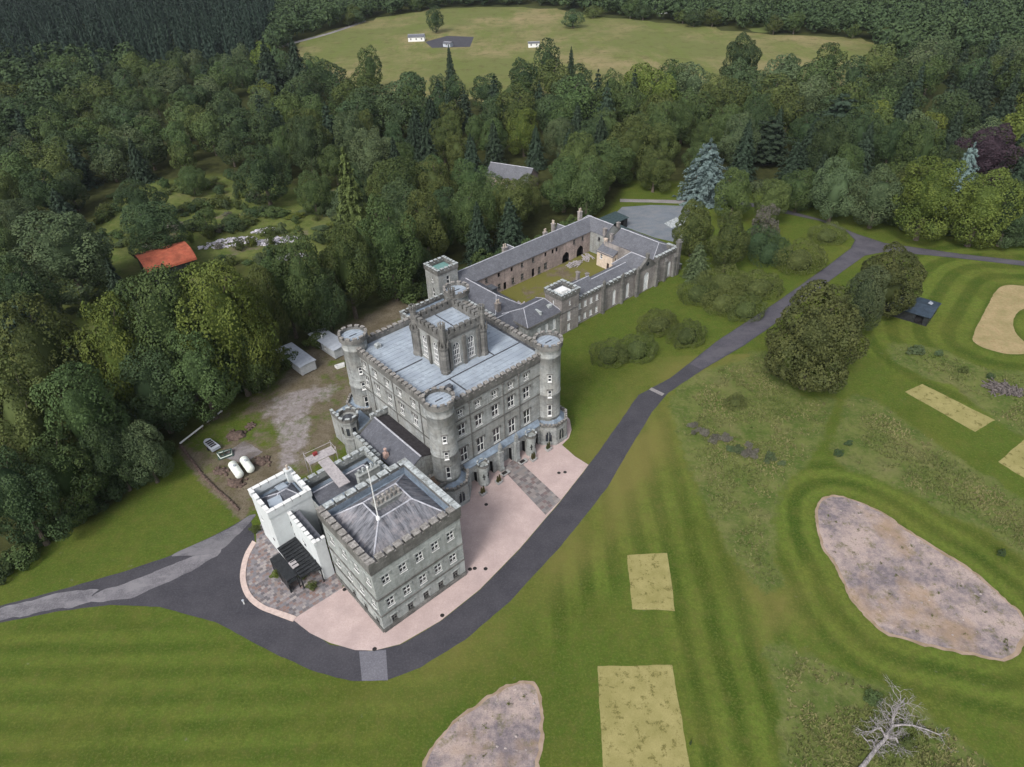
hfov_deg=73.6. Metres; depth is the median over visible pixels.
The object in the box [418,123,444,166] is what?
conifer tree
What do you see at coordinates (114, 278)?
conifer tree
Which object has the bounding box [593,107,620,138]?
broadleaf tree
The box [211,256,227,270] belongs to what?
bush
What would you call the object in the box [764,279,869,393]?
broadleaf tree
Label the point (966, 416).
dry turf
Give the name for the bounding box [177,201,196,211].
bush
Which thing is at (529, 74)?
broadleaf tree
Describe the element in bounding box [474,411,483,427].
window
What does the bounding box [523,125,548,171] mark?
conifer tree
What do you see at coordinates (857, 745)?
rough grass
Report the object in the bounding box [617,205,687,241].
car park
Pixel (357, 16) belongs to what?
broadleaf tree
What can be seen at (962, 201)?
broadleaf tree
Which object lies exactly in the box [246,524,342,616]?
flagstones
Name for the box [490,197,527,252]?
conifer tree
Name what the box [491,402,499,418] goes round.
window
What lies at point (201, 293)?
broadleaf tree
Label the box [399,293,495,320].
service link
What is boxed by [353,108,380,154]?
broadleaf tree
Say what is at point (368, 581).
window
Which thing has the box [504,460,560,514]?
flagged path
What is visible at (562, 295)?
square tower
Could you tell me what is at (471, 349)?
window
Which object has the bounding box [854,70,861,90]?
conifer tree
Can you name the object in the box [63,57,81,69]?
broadleaf tree
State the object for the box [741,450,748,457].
heath bush
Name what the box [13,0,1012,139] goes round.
ground
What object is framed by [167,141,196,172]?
broadleaf tree
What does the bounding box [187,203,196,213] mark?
bush
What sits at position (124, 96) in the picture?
broadleaf tree
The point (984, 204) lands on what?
broadleaf tree
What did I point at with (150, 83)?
broadleaf tree
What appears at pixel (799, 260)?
shrub mound
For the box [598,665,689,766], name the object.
dry turf
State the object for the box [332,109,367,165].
broadleaf tree
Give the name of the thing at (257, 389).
broadleaf tree
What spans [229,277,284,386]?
broadleaf tree
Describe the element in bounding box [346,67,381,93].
broadleaf tree
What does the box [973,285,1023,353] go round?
bunker
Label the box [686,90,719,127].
broadleaf tree
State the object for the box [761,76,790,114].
broadleaf tree
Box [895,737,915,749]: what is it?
heath bush
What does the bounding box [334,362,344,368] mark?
tray
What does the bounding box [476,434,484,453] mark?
window
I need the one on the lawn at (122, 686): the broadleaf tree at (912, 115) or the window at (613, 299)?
the broadleaf tree at (912, 115)
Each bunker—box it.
[426,683,540,766]
[818,496,1023,658]
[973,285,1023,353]
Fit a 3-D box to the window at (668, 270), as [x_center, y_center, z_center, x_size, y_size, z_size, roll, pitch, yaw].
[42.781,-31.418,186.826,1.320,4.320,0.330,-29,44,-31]
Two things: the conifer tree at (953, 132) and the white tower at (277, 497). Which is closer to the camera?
the white tower at (277, 497)
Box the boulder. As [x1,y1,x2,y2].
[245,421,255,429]
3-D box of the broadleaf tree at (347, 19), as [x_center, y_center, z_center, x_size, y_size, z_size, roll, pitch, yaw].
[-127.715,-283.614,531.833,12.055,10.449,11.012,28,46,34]
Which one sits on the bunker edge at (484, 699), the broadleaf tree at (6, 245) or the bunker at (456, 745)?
the bunker at (456, 745)
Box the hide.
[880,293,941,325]
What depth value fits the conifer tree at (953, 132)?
240.83 m
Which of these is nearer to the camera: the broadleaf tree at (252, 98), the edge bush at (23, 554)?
the edge bush at (23, 554)
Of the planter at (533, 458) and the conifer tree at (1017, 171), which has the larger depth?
the conifer tree at (1017, 171)
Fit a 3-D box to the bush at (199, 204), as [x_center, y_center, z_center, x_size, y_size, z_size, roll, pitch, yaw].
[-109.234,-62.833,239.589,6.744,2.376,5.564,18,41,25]
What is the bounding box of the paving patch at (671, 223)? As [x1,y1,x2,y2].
[664,218,681,227]
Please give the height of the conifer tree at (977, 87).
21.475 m
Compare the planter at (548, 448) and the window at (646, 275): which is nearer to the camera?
the planter at (548, 448)
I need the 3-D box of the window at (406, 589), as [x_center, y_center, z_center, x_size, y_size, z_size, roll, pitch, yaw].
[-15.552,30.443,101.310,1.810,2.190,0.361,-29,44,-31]
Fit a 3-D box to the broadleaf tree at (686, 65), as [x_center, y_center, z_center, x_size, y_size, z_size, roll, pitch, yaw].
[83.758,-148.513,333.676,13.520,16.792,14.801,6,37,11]
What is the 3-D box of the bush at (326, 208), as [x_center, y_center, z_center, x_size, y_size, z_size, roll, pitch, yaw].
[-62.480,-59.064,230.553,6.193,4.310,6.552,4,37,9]
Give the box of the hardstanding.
[426,36,473,47]
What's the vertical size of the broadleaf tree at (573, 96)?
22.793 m
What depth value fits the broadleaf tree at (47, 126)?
287.62 m
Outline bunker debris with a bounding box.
[466,503,1013,764]
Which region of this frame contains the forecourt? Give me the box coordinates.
[294,417,587,650]
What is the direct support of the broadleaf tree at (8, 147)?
on the ground at (242, 93)
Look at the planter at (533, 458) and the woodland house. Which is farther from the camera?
the woodland house
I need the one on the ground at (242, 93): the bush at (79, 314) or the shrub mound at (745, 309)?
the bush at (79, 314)
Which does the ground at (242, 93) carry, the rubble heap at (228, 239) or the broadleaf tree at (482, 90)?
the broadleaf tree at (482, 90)
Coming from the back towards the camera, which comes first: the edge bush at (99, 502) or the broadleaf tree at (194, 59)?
the broadleaf tree at (194, 59)
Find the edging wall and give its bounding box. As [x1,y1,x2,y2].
[179,445,239,510]
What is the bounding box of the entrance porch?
[270,537,324,592]
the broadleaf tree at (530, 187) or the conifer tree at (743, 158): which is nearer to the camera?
the broadleaf tree at (530, 187)
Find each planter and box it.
[478,486,486,496]
[495,474,502,484]
[529,452,536,461]
[544,442,551,451]
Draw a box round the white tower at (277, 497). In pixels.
[247,464,322,555]
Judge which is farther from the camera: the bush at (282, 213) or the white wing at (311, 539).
the bush at (282, 213)
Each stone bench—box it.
[500,469,510,476]
[518,458,527,465]
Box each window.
[327,531,334,545]
[333,553,340,567]
[339,545,346,559]
[341,427,356,435]
[345,567,352,581]
[351,558,358,573]
[356,580,364,595]
[363,373,369,387]
[363,572,371,587]
[368,594,376,609]
[374,382,380,396]
[379,571,390,585]
[385,391,392,406]
[385,593,395,607]
[390,610,398,621]
[397,559,407,574]
[398,401,404,415]
[401,581,411,596]
[406,599,414,610]
[409,397,415,408]
[411,411,417,426]
[414,548,423,563]
[417,571,427,585]
[422,335,428,357]
[422,588,430,599]
[429,538,439,552]
[433,342,438,364]
[433,560,442,574]
[437,577,444,589]
[445,528,454,542]
[448,550,457,564]
[451,567,459,578]
[453,342,461,364]
[456,406,464,418]
[457,421,466,437]
[459,444,468,463]
[468,335,475,357]
[474,397,481,408]
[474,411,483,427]
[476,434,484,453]
[490,388,497,399]
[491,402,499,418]
[492,425,500,443]
[507,379,513,390]
[507,393,515,408]
[508,416,516,434]
[522,384,530,399]
[523,370,529,381]
[523,407,530,425]
[612,290,615,304]
[625,283,628,297]
[643,272,648,290]
[667,262,670,275]
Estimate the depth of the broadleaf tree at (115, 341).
130.01 m
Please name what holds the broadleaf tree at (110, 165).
on the ground at (242, 93)
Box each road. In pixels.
[0,202,1023,680]
[0,589,97,620]
[89,550,220,601]
[172,514,255,555]
[691,202,1023,368]
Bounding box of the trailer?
[203,438,220,451]
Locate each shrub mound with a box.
[588,337,629,368]
[614,329,659,364]
[635,307,678,337]
[665,318,708,349]
[676,274,720,305]
[697,263,747,295]
[700,284,747,316]
[721,291,768,322]
[722,392,748,410]
[732,268,785,300]
[739,222,780,254]
[747,231,792,267]
[773,237,828,274]
[807,221,848,244]
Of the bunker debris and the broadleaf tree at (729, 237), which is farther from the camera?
the broadleaf tree at (729, 237)
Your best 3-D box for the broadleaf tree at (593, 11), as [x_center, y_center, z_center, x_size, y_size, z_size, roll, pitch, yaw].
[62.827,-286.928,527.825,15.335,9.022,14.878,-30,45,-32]
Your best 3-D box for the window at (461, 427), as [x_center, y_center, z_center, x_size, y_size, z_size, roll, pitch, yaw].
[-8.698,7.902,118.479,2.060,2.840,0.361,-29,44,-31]
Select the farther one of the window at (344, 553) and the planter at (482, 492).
the planter at (482, 492)
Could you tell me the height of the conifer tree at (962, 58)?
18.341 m
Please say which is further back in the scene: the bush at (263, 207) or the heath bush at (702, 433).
the bush at (263, 207)
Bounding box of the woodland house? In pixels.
[485,162,538,190]
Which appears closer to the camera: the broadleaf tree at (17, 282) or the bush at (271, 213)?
the broadleaf tree at (17, 282)
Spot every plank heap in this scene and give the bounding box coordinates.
[565,260,581,267]
[581,253,594,261]
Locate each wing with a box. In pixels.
[287,510,334,578]
[301,440,387,537]
[352,406,446,488]
[502,297,560,338]
[585,262,636,313]
[604,228,682,281]
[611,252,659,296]
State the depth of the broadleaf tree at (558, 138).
260.05 m
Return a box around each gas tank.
[228,461,243,478]
[240,456,254,472]
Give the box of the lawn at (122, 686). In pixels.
[0,92,1023,766]
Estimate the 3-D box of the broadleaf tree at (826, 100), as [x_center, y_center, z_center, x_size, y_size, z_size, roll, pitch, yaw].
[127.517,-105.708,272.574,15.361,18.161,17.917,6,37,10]
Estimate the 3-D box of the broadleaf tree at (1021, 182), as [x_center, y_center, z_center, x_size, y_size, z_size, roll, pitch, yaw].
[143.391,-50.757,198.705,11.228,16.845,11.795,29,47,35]
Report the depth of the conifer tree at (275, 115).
288.10 m
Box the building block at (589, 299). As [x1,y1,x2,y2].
[570,271,600,323]
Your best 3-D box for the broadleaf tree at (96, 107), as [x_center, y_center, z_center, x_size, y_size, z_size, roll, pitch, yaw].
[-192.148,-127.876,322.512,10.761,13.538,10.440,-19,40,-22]
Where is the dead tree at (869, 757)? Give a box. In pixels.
[854,674,957,766]
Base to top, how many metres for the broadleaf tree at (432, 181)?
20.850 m
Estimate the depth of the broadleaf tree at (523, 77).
317.37 m
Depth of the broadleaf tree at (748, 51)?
328.28 m
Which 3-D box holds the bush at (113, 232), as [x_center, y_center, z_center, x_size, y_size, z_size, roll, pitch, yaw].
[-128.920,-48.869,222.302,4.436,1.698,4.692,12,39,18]
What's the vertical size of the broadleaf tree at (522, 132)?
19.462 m
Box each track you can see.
[276,21,364,47]
[620,199,711,203]
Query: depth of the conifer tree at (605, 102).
284.69 m
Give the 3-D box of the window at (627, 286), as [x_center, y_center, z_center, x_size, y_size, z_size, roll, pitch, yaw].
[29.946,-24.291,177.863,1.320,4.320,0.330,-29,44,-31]
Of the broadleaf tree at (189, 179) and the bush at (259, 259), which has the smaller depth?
the bush at (259, 259)
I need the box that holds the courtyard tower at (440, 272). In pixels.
[423,255,457,299]
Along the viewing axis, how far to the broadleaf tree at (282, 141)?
260.96 m
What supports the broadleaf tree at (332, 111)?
on the lawn at (122, 686)
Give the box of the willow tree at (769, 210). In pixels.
[750,203,780,235]
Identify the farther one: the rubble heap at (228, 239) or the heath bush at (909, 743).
the rubble heap at (228, 239)
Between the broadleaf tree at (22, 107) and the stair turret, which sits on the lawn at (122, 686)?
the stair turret
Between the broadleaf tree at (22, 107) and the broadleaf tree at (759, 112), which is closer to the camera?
the broadleaf tree at (759, 112)
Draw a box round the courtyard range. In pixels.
[458,208,620,291]
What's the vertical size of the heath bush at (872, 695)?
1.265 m
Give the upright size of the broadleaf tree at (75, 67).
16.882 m
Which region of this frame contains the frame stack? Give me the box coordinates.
[216,448,233,459]
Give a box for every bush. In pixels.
[0,548,20,570]
[0,562,13,585]
[3,542,39,571]
[14,524,42,550]
[31,513,65,542]
[52,300,64,313]
[57,278,81,287]
[62,307,77,314]
[62,503,86,527]
[76,303,104,317]
[83,491,110,514]
[93,217,103,224]
[94,209,110,221]
[95,201,115,212]
[97,227,107,235]
[97,477,128,501]
[106,191,126,197]
[106,210,114,217]
[107,229,122,237]
[114,233,123,238]
[114,241,125,247]
[121,469,146,489]
[122,235,135,247]
[139,454,167,478]
[154,187,172,196]
[155,440,175,460]
[159,177,169,188]
[171,185,192,193]
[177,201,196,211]
[178,218,202,232]
[179,212,189,216]
[186,231,194,242]
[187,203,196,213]
[191,198,205,203]
[192,200,206,208]
[196,177,215,186]
[202,226,214,239]
[203,198,217,208]
[208,194,231,208]
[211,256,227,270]
[212,185,224,194]
[214,243,222,249]
[215,224,224,232]
[217,217,240,232]
[222,168,233,179]
[222,200,229,209]
[223,213,238,220]
[225,254,236,265]
[231,237,244,250]
[232,189,239,197]
[232,198,241,209]
[235,224,245,231]
[236,214,258,226]
[237,189,248,197]
[240,202,248,212]
[241,206,262,217]
[242,259,252,265]
[245,234,257,246]
[248,191,261,199]
[248,525,260,533]
[252,252,266,264]
[256,225,277,236]
[258,256,279,268]
[259,205,268,211]
[259,206,281,219]
[262,245,274,259]
[264,233,274,246]
[268,242,285,255]
[269,569,278,577]
[274,209,290,217]
[275,222,286,234]
[277,347,298,369]
[283,212,304,218]
[291,215,298,223]
[293,209,310,215]
[301,332,326,349]
[305,580,317,590]
[309,230,327,243]
[310,224,329,230]
[317,201,334,216]
[390,282,423,305]
[413,284,427,299]
[470,247,493,264]
[493,248,501,254]
[521,238,530,243]
[555,219,575,226]
[564,214,576,225]
[700,429,708,436]
[708,437,717,444]
[726,445,734,451]
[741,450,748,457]
[745,441,752,448]
[749,452,757,458]
[751,179,766,193]
[766,451,774,458]
[778,460,785,465]
[812,198,828,209]
[834,448,843,456]
[843,440,852,445]
[863,688,883,706]
[869,209,887,222]
[883,211,907,226]
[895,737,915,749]
[898,222,916,231]
[906,344,925,354]
[934,350,942,355]
[937,223,959,235]
[960,366,968,373]
[986,372,995,379]
[997,548,1005,556]
[1004,231,1023,246]
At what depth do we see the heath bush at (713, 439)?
133.20 m
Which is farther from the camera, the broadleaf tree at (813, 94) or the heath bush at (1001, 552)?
the broadleaf tree at (813, 94)
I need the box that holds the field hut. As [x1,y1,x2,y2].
[407,34,424,41]
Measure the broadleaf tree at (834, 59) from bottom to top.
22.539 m
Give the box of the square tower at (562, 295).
[544,279,580,334]
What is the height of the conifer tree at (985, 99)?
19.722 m
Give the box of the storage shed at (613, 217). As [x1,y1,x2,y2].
[598,211,628,226]
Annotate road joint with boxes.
[649,387,663,395]
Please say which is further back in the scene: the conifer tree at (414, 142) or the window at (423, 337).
the conifer tree at (414, 142)
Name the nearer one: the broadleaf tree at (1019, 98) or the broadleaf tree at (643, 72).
the broadleaf tree at (1019, 98)
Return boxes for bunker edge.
[422,680,543,766]
[815,495,1023,661]
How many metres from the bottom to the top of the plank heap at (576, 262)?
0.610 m
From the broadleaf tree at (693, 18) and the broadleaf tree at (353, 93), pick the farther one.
the broadleaf tree at (693, 18)
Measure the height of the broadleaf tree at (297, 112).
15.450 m
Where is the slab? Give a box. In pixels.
[222,441,261,462]
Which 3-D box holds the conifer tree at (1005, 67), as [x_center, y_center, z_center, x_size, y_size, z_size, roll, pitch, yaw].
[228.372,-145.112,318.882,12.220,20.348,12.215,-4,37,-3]
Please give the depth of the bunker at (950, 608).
105.58 m
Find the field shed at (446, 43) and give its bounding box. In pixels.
[442,41,452,46]
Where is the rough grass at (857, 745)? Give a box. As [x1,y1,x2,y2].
[683,346,1023,766]
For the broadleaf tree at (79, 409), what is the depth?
117.82 m
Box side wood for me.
[0,34,147,136]
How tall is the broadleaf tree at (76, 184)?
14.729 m
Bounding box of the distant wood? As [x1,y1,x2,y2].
[258,0,1023,52]
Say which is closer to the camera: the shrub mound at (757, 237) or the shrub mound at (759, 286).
the shrub mound at (759, 286)
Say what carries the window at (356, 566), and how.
in the pavilion
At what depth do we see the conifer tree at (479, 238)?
193.42 m
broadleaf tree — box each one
[0,81,18,106]
[0,92,12,107]
[0,112,9,135]
[0,130,31,153]
[0,131,37,169]
[0,151,36,196]
[0,170,30,226]
[0,197,42,249]
[0,220,25,261]
[0,251,29,298]
[0,253,59,329]
[0,292,97,435]
[0,351,16,402]
[0,358,85,498]
[0,445,72,545]
[1,93,47,134]
[6,210,114,305]
[7,63,23,78]
[11,139,59,182]
[13,78,27,94]
[14,427,108,524]
[16,167,74,215]
[24,106,65,144]
[27,82,62,105]
[29,360,131,480]
[32,147,83,189]
[35,58,52,71]
[36,98,75,138]
[40,91,66,116]
[42,54,74,71]
[42,130,78,151]
[42,136,80,167]
[49,169,89,210]
[53,84,94,118]
[55,369,131,436]
[60,330,98,358]
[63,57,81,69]
[63,117,107,155]
[66,62,90,83]
[66,345,103,382]
[72,70,99,101]
[73,111,103,145]
[74,229,112,279]
[74,290,159,424]
[76,418,145,491]
[79,76,121,111]
[82,80,111,105]
[87,133,128,172]
[89,147,128,181]
[92,97,112,126]
[97,95,134,130]
[98,125,123,151]
[101,70,113,91]
[104,62,137,90]
[109,123,143,161]
[109,261,216,401]
[110,105,140,133]
[110,178,168,223]
[112,68,141,99]
[113,84,138,115]
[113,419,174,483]
[114,343,195,433]
[117,51,144,84]
[119,200,187,258]
[124,93,149,119]
[125,133,169,169]
[127,285,180,329]
[129,115,164,147]
[131,58,159,84]
[135,110,166,134]
[138,69,166,96]
[143,87,166,115]
[148,59,186,85]
[153,66,192,102]
[159,121,185,147]
[161,326,240,422]
[163,101,197,140]
[165,46,189,71]
[166,56,186,79]
[167,92,195,124]
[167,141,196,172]
[169,129,196,161]
[171,84,207,111]
[173,259,278,396]
[174,165,210,195]
[182,49,209,76]
[183,104,208,145]
[185,306,206,342]
[189,63,206,85]
[189,110,224,155]
[191,77,220,109]
[192,207,218,232]
[194,68,228,101]
[195,281,223,306]
[204,91,249,129]
[208,52,225,73]
[210,60,238,95]
[211,87,236,105]
[213,94,241,117]
[215,53,236,82]
[215,130,244,166]
[216,107,258,149]
[224,330,275,393]
[227,55,251,86]
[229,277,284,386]
[230,42,253,69]
[231,143,292,206]
[235,60,258,92]
[245,264,289,344]
[247,79,275,105]
[247,87,272,115]
[248,102,273,124]
[248,107,280,148]
[249,41,276,69]
[264,255,314,338]
[266,125,301,168]
[269,47,290,72]
[269,89,298,111]
[270,146,291,176]
[270,226,327,332]
[272,94,301,126]
[275,57,290,89]
[283,71,323,106]
[286,115,327,175]
[287,106,318,137]
[292,70,317,97]
[293,170,334,215]
[297,93,324,120]
[298,108,332,158]
[301,52,318,71]
[309,61,325,90]
[309,267,347,333]
[310,58,346,97]
[317,144,349,184]
[318,102,344,130]
[318,221,378,319]
[324,72,354,107]
[326,187,362,235]
[331,78,366,107]
[332,99,373,142]
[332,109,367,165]
[340,11,354,25]
[340,162,369,201]
[341,93,383,129]
[342,86,384,122]
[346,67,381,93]
[347,4,362,22]
[348,9,365,22]
[348,125,398,184]
[350,236,381,285]
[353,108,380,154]
[355,192,424,300]
[357,44,382,83]
[358,77,378,101]
[358,83,400,126]
[364,168,390,209]
[372,176,426,238]
[373,90,419,141]
[373,155,424,204]
[375,184,413,220]
[382,121,406,150]
[384,71,426,104]
[395,236,432,286]
[396,142,414,175]
[398,71,425,94]
[400,189,449,261]
[401,85,422,116]
[405,95,439,129]
[406,0,423,11]
[411,155,458,208]
[416,155,446,188]
[421,0,435,8]
[423,87,454,117]
[425,5,443,32]
[426,209,453,255]
[427,186,460,229]
[428,118,458,162]
[429,73,449,98]
[438,100,465,131]
[438,110,462,136]
[443,181,501,246]
[444,131,466,174]
[445,74,468,105]
[449,157,492,202]
[465,114,486,148]
[468,72,502,109]
[477,101,502,134]
[479,117,508,152]
[480,92,507,125]
[483,171,510,222]
[489,178,532,232]
[495,83,535,138]
[502,84,532,110]
[506,107,540,156]
[507,75,536,102]
[508,57,542,96]
[514,173,541,219]
[530,37,564,79]
[532,94,561,123]
[533,58,569,100]
[534,94,564,131]
[539,155,581,212]
[542,117,574,157]
[548,99,574,135]
[551,75,590,98]
[554,74,600,120]
[558,131,596,177]
[561,8,584,27]
[563,155,608,215]
[570,63,593,92]
[574,117,609,148]
[575,152,615,204]
[583,5,602,17]
[586,137,635,190]
[592,79,626,118]
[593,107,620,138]
[600,67,624,92]
[606,112,661,176]
[615,81,646,121]
[621,0,638,18]
[624,62,651,95]
[634,5,651,19]
[635,99,655,115]
[635,100,679,155]
[636,148,675,192]
[640,67,681,102]
[642,89,674,121]
[644,122,680,165]
[649,73,679,99]
[651,59,684,94]
[667,100,702,144]
[671,199,714,256]
[673,9,686,23]
[673,87,698,110]
[675,61,697,87]
[676,64,713,103]
[681,141,714,174]
[684,10,706,26]
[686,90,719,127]
[689,115,724,157]
[698,73,730,117]
[704,7,722,26]
[706,209,750,272]
[709,103,742,148]
[710,77,751,114]
[714,166,752,222]
[717,111,760,165]
[718,57,757,90]
[719,31,762,80]
[719,87,743,115]
[733,70,767,99]
[734,93,776,138]
[741,90,776,115]
[749,72,799,123]
[752,178,791,224]
[757,53,801,94]
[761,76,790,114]
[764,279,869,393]
[767,15,783,34]
[768,87,805,139]
[777,167,820,212]
[779,53,801,81]
[785,11,806,33]
[786,111,822,145]
[790,57,839,104]
[792,73,830,118]
[797,62,821,80]
[806,115,850,172]
[808,155,861,222]
[810,94,852,120]
[812,42,847,81]
[828,143,864,176]
[831,55,872,93]
[831,77,871,112]
[835,130,848,154]
[838,101,883,151]
[843,263,890,335]
[846,21,862,38]
[848,163,907,228]
[856,241,927,317]
[857,99,892,126]
[859,42,897,91]
[859,87,878,110]
[865,85,900,125]
[868,60,922,103]
[870,107,897,152]
[871,70,898,91]
[871,117,913,168]
[875,161,906,207]
[888,83,929,120]
[888,163,933,217]
[890,154,972,240]
[891,41,926,75]
[894,118,946,168]
[899,109,938,144]
[900,39,939,81]
[912,54,949,95]
[915,33,956,77]
[919,111,947,140]
[927,88,970,130]
[932,143,967,174]
[939,167,1023,247]
[940,94,981,136]
[943,39,961,70]
[952,180,984,219]
[954,57,982,86]
[954,123,1023,185]
[956,56,992,90]
[958,43,988,64]
[961,115,1008,151]
[984,55,1011,83]
[984,179,1023,225]
[986,186,1023,248]
[990,39,1023,70]
[995,52,1023,106]
[1000,103,1023,154]
[1004,40,1023,66]
[1005,52,1023,93]
[1007,142,1023,168]
[1014,93,1023,109]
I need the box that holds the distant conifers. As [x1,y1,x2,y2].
[780,0,1000,9]
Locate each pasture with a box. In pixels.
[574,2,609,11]
[741,11,782,32]
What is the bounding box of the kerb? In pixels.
[240,541,295,621]
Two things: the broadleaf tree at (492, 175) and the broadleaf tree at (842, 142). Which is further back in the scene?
the broadleaf tree at (842, 142)
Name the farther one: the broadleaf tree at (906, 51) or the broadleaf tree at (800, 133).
the broadleaf tree at (906, 51)
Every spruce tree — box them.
[672,138,731,209]
[944,142,979,211]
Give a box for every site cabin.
[276,342,316,375]
[308,328,343,358]
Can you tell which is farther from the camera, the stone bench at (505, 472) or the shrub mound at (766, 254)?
the shrub mound at (766, 254)
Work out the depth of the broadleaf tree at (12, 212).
207.13 m
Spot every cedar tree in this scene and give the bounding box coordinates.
[750,116,797,165]
[811,93,861,142]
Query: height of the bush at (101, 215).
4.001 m
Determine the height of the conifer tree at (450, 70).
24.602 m
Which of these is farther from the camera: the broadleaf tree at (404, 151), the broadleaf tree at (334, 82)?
the broadleaf tree at (334, 82)
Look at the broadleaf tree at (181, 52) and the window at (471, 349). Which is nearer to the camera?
the window at (471, 349)
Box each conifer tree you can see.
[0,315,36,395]
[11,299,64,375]
[14,109,39,148]
[49,188,92,235]
[66,140,108,190]
[93,53,104,82]
[104,54,115,90]
[104,258,142,332]
[127,138,161,185]
[161,263,198,314]
[199,62,220,90]
[249,40,292,105]
[254,90,272,140]
[270,103,296,145]
[284,38,323,95]
[320,101,345,151]
[332,146,375,248]
[388,136,410,187]
[404,116,420,146]
[406,107,422,148]
[406,128,420,167]
[408,149,424,195]
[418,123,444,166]
[422,96,440,139]
[427,79,445,107]
[440,89,464,132]
[444,45,457,91]
[457,87,474,127]
[459,201,495,266]
[460,133,485,187]
[481,120,507,168]
[484,76,502,120]
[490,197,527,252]
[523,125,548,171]
[531,80,543,119]
[555,129,574,170]
[565,46,574,86]
[570,102,584,139]
[579,83,594,126]
[589,116,607,155]
[591,69,604,117]
[595,82,619,131]
[629,69,640,114]
[679,242,711,283]
[723,119,758,181]
[770,139,808,184]
[775,106,787,156]
[783,93,804,130]
[801,117,821,168]
[807,151,829,195]
[851,121,875,180]
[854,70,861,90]
[868,37,888,83]
[888,78,915,134]
[913,62,925,107]
[929,76,955,118]
[929,106,963,163]
[942,45,968,86]
[955,68,972,100]
[967,75,994,126]
[968,56,989,104]
[969,103,999,138]
[980,79,1017,128]
[982,32,1000,70]
[989,49,1013,97]
[995,134,1023,174]
[997,153,1023,188]
[998,67,1021,112]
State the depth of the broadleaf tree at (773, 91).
282.47 m
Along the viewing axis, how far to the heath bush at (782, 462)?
127.83 m
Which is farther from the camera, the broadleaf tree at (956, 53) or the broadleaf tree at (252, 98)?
the broadleaf tree at (956, 53)
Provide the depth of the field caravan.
444.79 m
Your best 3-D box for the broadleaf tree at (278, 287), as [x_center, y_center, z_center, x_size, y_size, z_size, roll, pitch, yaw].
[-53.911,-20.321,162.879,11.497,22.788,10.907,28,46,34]
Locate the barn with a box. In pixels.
[134,241,196,286]
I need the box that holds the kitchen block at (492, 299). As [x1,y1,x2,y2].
[464,278,520,315]
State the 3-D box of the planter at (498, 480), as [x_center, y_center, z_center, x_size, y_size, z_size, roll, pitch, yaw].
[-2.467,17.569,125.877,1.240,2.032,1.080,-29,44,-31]
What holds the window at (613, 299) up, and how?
in the building wing at (616, 282)
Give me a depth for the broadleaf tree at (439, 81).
336.43 m
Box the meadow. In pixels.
[296,7,886,103]
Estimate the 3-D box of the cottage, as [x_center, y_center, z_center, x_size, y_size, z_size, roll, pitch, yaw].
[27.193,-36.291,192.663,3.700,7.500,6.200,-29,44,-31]
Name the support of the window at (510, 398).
in the castle
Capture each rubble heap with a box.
[197,236,257,249]
[250,227,274,233]
[256,235,300,245]
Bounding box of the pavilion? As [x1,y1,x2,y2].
[315,458,466,632]
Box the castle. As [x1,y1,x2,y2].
[337,281,566,506]
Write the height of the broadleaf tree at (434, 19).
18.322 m
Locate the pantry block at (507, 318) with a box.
[496,312,518,331]
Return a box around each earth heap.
[213,466,229,476]
[226,429,250,441]
[227,478,247,487]
[253,455,270,466]
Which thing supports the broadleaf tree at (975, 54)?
on the ground at (242, 93)
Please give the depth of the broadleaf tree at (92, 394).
131.71 m
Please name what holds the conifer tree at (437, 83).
on the lawn at (122, 686)
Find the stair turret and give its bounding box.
[329,402,369,455]
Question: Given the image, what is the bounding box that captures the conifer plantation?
[0,0,275,75]
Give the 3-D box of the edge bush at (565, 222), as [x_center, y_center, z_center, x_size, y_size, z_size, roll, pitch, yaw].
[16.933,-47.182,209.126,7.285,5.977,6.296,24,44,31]
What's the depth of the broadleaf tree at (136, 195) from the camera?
221.41 m
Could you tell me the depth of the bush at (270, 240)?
210.83 m
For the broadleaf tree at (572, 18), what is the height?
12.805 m
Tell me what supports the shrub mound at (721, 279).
on the lawn at (122, 686)
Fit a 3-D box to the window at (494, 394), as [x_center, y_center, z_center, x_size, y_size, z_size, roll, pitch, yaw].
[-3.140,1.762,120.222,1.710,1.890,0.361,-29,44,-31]
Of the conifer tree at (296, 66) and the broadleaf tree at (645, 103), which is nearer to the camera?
the broadleaf tree at (645, 103)
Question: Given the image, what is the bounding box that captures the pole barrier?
[179,425,202,445]
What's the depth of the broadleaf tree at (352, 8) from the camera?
539.57 m
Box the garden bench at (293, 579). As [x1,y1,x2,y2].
[288,573,298,584]
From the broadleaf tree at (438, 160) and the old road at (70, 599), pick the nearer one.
the old road at (70, 599)
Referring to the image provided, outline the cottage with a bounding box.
[596,238,621,268]
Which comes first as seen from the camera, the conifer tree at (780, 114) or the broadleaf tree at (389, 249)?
the broadleaf tree at (389, 249)
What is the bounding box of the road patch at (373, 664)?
[359,650,387,680]
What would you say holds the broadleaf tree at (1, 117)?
on the ground at (242, 93)
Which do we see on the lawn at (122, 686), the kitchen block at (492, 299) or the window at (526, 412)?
the kitchen block at (492, 299)
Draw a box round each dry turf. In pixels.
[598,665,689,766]
[627,553,674,610]
[906,384,993,431]
[999,440,1023,476]
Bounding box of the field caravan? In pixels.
[528,41,539,47]
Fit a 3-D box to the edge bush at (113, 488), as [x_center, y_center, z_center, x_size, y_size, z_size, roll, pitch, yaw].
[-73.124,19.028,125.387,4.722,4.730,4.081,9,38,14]
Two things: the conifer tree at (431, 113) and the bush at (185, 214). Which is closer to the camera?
the bush at (185, 214)
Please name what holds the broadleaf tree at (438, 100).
on the lawn at (122, 686)
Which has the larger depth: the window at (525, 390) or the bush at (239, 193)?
the bush at (239, 193)
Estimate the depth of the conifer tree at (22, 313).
152.58 m

